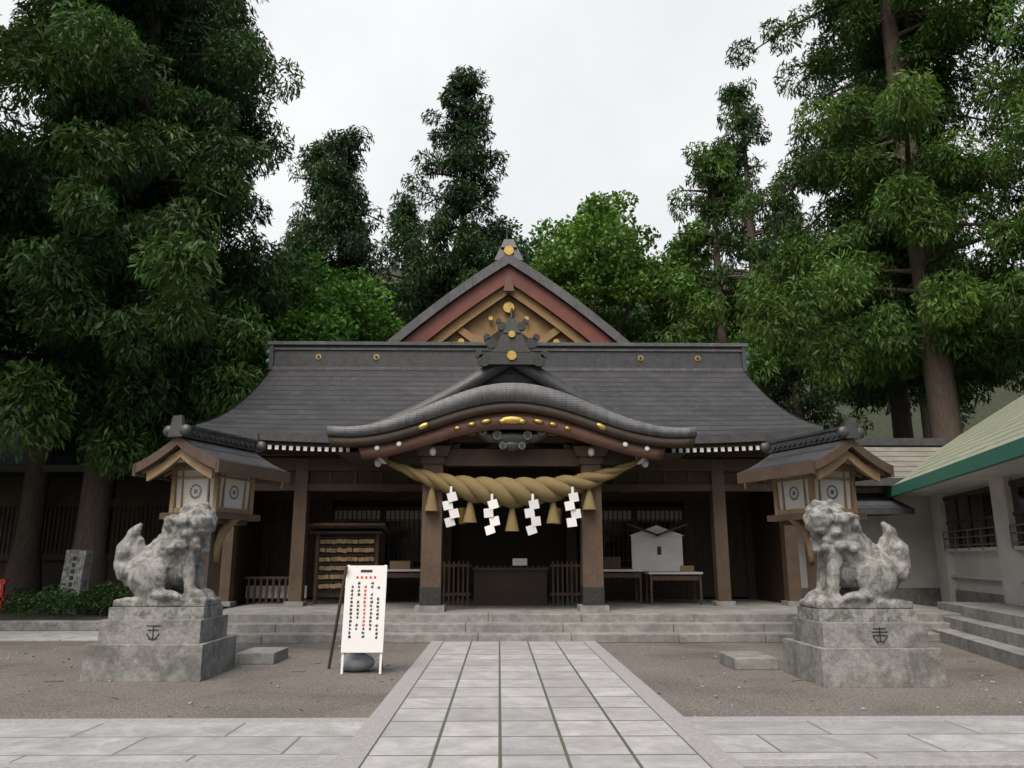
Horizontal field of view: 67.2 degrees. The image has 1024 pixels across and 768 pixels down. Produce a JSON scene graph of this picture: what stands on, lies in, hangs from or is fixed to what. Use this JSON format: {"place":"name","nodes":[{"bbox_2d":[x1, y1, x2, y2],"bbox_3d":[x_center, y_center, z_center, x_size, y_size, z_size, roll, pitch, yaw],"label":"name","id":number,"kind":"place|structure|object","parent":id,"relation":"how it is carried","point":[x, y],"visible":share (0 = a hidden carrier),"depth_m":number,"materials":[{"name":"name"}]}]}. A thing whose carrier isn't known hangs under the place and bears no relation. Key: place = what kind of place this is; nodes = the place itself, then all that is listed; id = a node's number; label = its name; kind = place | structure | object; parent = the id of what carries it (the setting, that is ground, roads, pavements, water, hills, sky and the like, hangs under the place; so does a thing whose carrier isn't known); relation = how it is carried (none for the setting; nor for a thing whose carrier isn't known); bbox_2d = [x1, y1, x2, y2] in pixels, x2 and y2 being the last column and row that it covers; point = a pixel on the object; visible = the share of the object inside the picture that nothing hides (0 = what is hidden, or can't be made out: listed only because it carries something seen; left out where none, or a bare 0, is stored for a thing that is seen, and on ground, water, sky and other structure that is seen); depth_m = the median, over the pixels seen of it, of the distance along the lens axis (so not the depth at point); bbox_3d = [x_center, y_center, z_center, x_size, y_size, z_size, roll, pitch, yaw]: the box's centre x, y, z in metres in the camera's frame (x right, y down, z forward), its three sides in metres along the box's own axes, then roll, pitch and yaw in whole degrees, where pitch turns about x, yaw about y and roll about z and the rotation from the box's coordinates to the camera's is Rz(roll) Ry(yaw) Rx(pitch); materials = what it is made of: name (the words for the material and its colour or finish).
{"place":"outdoors","nodes":[
{"label":"outdoors","id":0,"kind":"place"},
{"bbox_2d":[0,631,1023,767],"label":"stone path","id":1,"kind":"structure","parent":0,"point":[519,704],"depth_m":6.67,"materials":[{"name":"stone"}]},
{"bbox_2d":[0,267,1023,718],"bbox_3d":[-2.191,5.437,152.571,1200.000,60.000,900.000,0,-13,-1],"label":"ground","id":2,"kind":"structure","parent":0,"point":[664,669],"depth_m":9.21,"materials":[{"name":"grey gravel"}]},
{"bbox_2d":[0,579,7,612],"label":"red notice stand","id":3,"kind":"object","parent":2,"relation":"on","point":[3,582],"visible":0.96,"depth_m":19.68,"materials":[{"name":"red paint"}]},
{"bbox_2d":[0,26,59,299],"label":"cedar","id":4,"kind":"object","parent":2,"relation":"on","point":[8,145],"visible":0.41,"depth_m":20.56,"materials":[{"name":"green plant"}]},
{"bbox_2d":[22,118,67,379],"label":"tree","id":5,"kind":"object","parent":2,"relation":"on","point":[39,135],"depth_m":42.76,"materials":[{"name":"green plant"}]},
{"bbox_2d":[0,605,108,630],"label":"planting bed kerb","id":6,"kind":"structure","parent":2,"relation":"on","point":[46,621],"depth_m":16.43,"materials":[{"name":"stone"}]},
{"bbox_2d":[1,580,134,618],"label":"hedge shrub","id":7,"kind":"object","parent":6,"relation":"on","point":[107,596],"visible":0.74,"depth_m":18.45,"materials":[{"name":"green plant"}]},
{"bbox_2d":[49,550,93,613],"bbox_3d":[-11.159,5.030,19.592,0.807,1.597,0.502,-2,-13,11],"label":"stone marker","id":8,"kind":"object","parent":6,"relation":"on","point":[76,570],"visible":0.72,"depth_m":19.53,"materials":[{"name":"stone"}]},
{"bbox_2d":[0,0,232,604],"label":"cedar","id":9,"kind":"object","parent":2,"relation":"on","point":[23,568],"visible":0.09,"depth_m":23.92,"materials":[{"name":"green plant"}]},
{"bbox_2d":[0,60,253,374],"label":"cedar","id":10,"kind":"object","parent":2,"relation":"on","point":[21,320],"visible":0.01,"depth_m":34.61,"materials":[{"name":"green plant"}]},
{"bbox_2d":[0,395,264,607],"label":"side hall","id":11,"kind":"structure","parent":2,"relation":"on","point":[136,500],"depth_m":25.37,"materials":[{"name":"brown wood"}]},
{"bbox_2d":[0,0,304,608],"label":"cedar","id":12,"kind":"object","parent":2,"relation":"on","point":[168,319],"visible":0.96,"depth_m":21.09,"materials":[{"name":"green plant"}]},
{"bbox_2d":[80,604,236,681],"bbox_3d":[-4.669,3.445,10.380,1.500,0.880,1.320,0,-13,-1],"label":"pedestal","id":13,"kind":"object","parent":2,"relation":"on","point":[165,644],"visible":1,"depth_m":9.87,"materials":[{"name":"stone"}]},
{"bbox_2d":[113,501,221,606],"bbox_3d":[-4.752,2.328,10.612,1.395,1.408,0.770,0,-13,-1],"label":"guardian lion statue","id":14,"kind":"object","parent":13,"relation":"on","point":[164,566],"visible":1,"depth_m":10.39,"materials":[{"name":"stone"}]},
{"bbox_2d":[132,415,290,596],"bbox_3d":[-4.941,2.499,12.580,1.660,3.700,2.008,-4,-14,19],"label":"lantern","id":15,"kind":"object","parent":2,"relation":"on","point":[219,472],"visible":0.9,"depth_m":12.40,"materials":[{"name":"wood"}]},
{"bbox_2d":[154,0,318,375],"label":"cedar","id":16,"kind":"object","parent":2,"relation":"on","point":[251,125],"visible":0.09,"depth_m":33.28,"materials":[{"name":"green plant"}]},
{"bbox_2d":[241,216,319,380],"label":"cedar","id":17,"kind":"object","parent":2,"relation":"on","point":[288,226],"visible":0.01,"depth_m":60.98,"materials":[{"name":"green plant"}]},
{"bbox_2d":[230,137,376,380],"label":"cedar","id":18,"kind":"object","parent":2,"relation":"on","point":[316,152],"visible":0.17,"depth_m":53.63,"materials":[{"name":"green plant"}]},
{"bbox_2d":[222,247,405,378],"bbox_3d":[-9.031,1.321,31.988,9.349,14.799,8.710,0,-13,-1],"label":"tree","id":19,"kind":"object","parent":2,"relation":"on","point":[325,312],"visible":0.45,"depth_m":30.80,"materials":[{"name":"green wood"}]},
{"bbox_2d":[254,125,410,376],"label":"cedar","id":20,"kind":"object","parent":2,"relation":"on","point":[350,242],"visible":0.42,"depth_m":41.15,"materials":[{"name":"green plant"}]},
{"bbox_2d":[327,565,386,673],"bbox_3d":[-2.159,3.239,10.666,0.852,1.429,0.612,0,-13,-1],"label":"notice board","id":21,"kind":"object","parent":2,"relation":"on","point":[364,612],"visible":1,"depth_m":10.47,"materials":[{"name":"white paper"}]},
{"bbox_2d":[370,189,438,341],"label":"cedar","id":22,"kind":"object","parent":2,"relation":"on","point":[403,217],"visible":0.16,"depth_m":49.66,"materials":[{"name":"green plant"}]},
{"bbox_2d":[377,64,533,324],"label":"cedar","id":23,"kind":"object","parent":2,"relation":"on","point":[462,140],"visible":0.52,"depth_m":44.43,"materials":[{"name":"green plant"}]},
{"bbox_2d":[2,643,1021,716],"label":"fallen leaves","id":24,"kind":"object","parent":2,"relation":"on","point":[702,686],"visible":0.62,"depth_m":9.66,"materials":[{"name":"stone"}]},
{"bbox_2d":[470,214,583,296],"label":"broadleaf","id":25,"kind":"object","parent":2,"relation":"on","point":[527,238],"visible":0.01,"depth_m":50.76,"materials":[{"name":"green plant"}]},
{"bbox_2d":[222,598,960,669],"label":"stone steps","id":26,"kind":"structure","parent":2,"relation":"on","point":[676,620],"depth_m":14.68,"materials":[{"name":"grey stone"}]},
{"bbox_2d":[195,226,823,611],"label":"shrine building","id":27,"kind":"structure","parent":26,"relation":"on","point":[508,426],"depth_m":19.06,"materials":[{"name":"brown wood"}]},
{"bbox_2d":[737,417,894,590],"bbox_3d":[5.058,2.535,12.740,1.660,3.700,2.008,5,-14,-20],"label":"lantern","id":28,"kind":"object","parent":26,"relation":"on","point":[803,471],"visible":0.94,"depth_m":12.58,"materials":[{"name":"wood"}]},
{"bbox_2d":[527,189,710,342],"bbox_3d":[5.063,-0.497,39.305,10.062,20.449,10.968,0,-13,-1],"label":"broadleaf","id":29,"kind":"object","parent":2,"relation":"on","point":[627,271],"visible":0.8,"depth_m":38.36,"materials":[{"name":"green plant"}]},
{"bbox_2d":[585,213,671,342],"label":"tree","id":30,"kind":"object","parent":2,"relation":"on","point":[635,338],"visible":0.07,"depth_m":55.03,"materials":[{"name":"green plant"}]},
{"bbox_2d":[650,239,716,342],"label":"tree","id":31,"kind":"object","parent":2,"relation":"on","point":[666,250],"visible":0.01,"depth_m":62.16,"materials":[{"name":"green plant"}]},
{"bbox_2d":[642,135,806,387],"bbox_3d":[9.760,-1.817,36.470,8.224,22.913,9.482,0,-13,-1],"label":"cedar","id":32,"kind":"object","parent":2,"relation":"on","point":[714,308],"visible":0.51,"depth_m":38.03,"materials":[{"name":"green plant"}]},
{"bbox_2d":[690,76,834,407],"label":"cedar","id":33,"kind":"object","parent":2,"relation":"on","point":[742,119],"visible":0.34,"depth_m":48.69,"materials":[{"name":"green plant"}]},
{"bbox_2d":[742,169,874,435],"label":"cedar","id":34,"kind":"object","parent":2,"relation":"on","point":[800,400],"visible":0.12,"depth_m":56.78,"materials":[{"name":"green plant"}]},
{"bbox_2d":[783,606,947,687],"bbox_3d":[4.459,3.345,9.940,1.500,0.880,1.320,0,-13,-1],"label":"pedestal","id":35,"kind":"object","parent":2,"relation":"on","point":[857,648],"visible":0.98,"depth_m":9.44,"materials":[{"name":"stone"}]},
{"bbox_2d":[799,499,912,608],"bbox_3d":[4.542,2.230,10.175,1.399,1.407,0.770,0,-13,-1],"label":"guardian lion statue","id":36,"kind":"object","parent":35,"relation":"on","point":[858,566],"visible":1,"depth_m":9.95,"materials":[{"name":"stone"}]},
{"bbox_2d":[724,0,1023,437],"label":"cedar","id":37,"kind":"object","parent":2,"relation":"on","point":[948,303],"visible":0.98,"depth_m":29.13,"materials":[{"name":"green plant"}]},
{"bbox_2d":[797,438,954,606],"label":"building","id":38,"kind":"structure","parent":2,"relation":"on","point":[909,519],"depth_m":20.77,"materials":[{"name":"paint"}]},
{"bbox_2d":[767,11,1016,437],"bbox_3d":[18.167,-7.919,38.877,11.147,35.872,11.156,5,-14,-22],"label":"cedar","id":39,"kind":"object","parent":2,"relation":"on","point":[895,392],"visible":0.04,"depth_m":36.84,"materials":[{"name":"green plant"}]},
{"bbox_2d":[818,55,1023,437],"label":"cedar","id":40,"kind":"object","parent":2,"relation":"on","point":[925,423],"visible":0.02,"depth_m":47.29,"materials":[{"name":"green plant"}]},
{"bbox_2d":[882,395,1023,669],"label":"shrine office","id":41,"kind":"structure","parent":2,"relation":"on","point":[969,483],"depth_m":16.27,"materials":[{"name":"paint"}]},
{"bbox_2d":[951,0,1023,396],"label":"cedar","id":42,"kind":"object","parent":2,"relation":"on","point":[1012,136],"visible":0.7,"depth_m":26.78,"materials":[{"name":"green plant"}]},
{"bbox_2d":[0,0,1023,269],"label":"sky","id":43,"kind":"structure","parent":0,"point":[604,96],"materials":[{"name":"white"}]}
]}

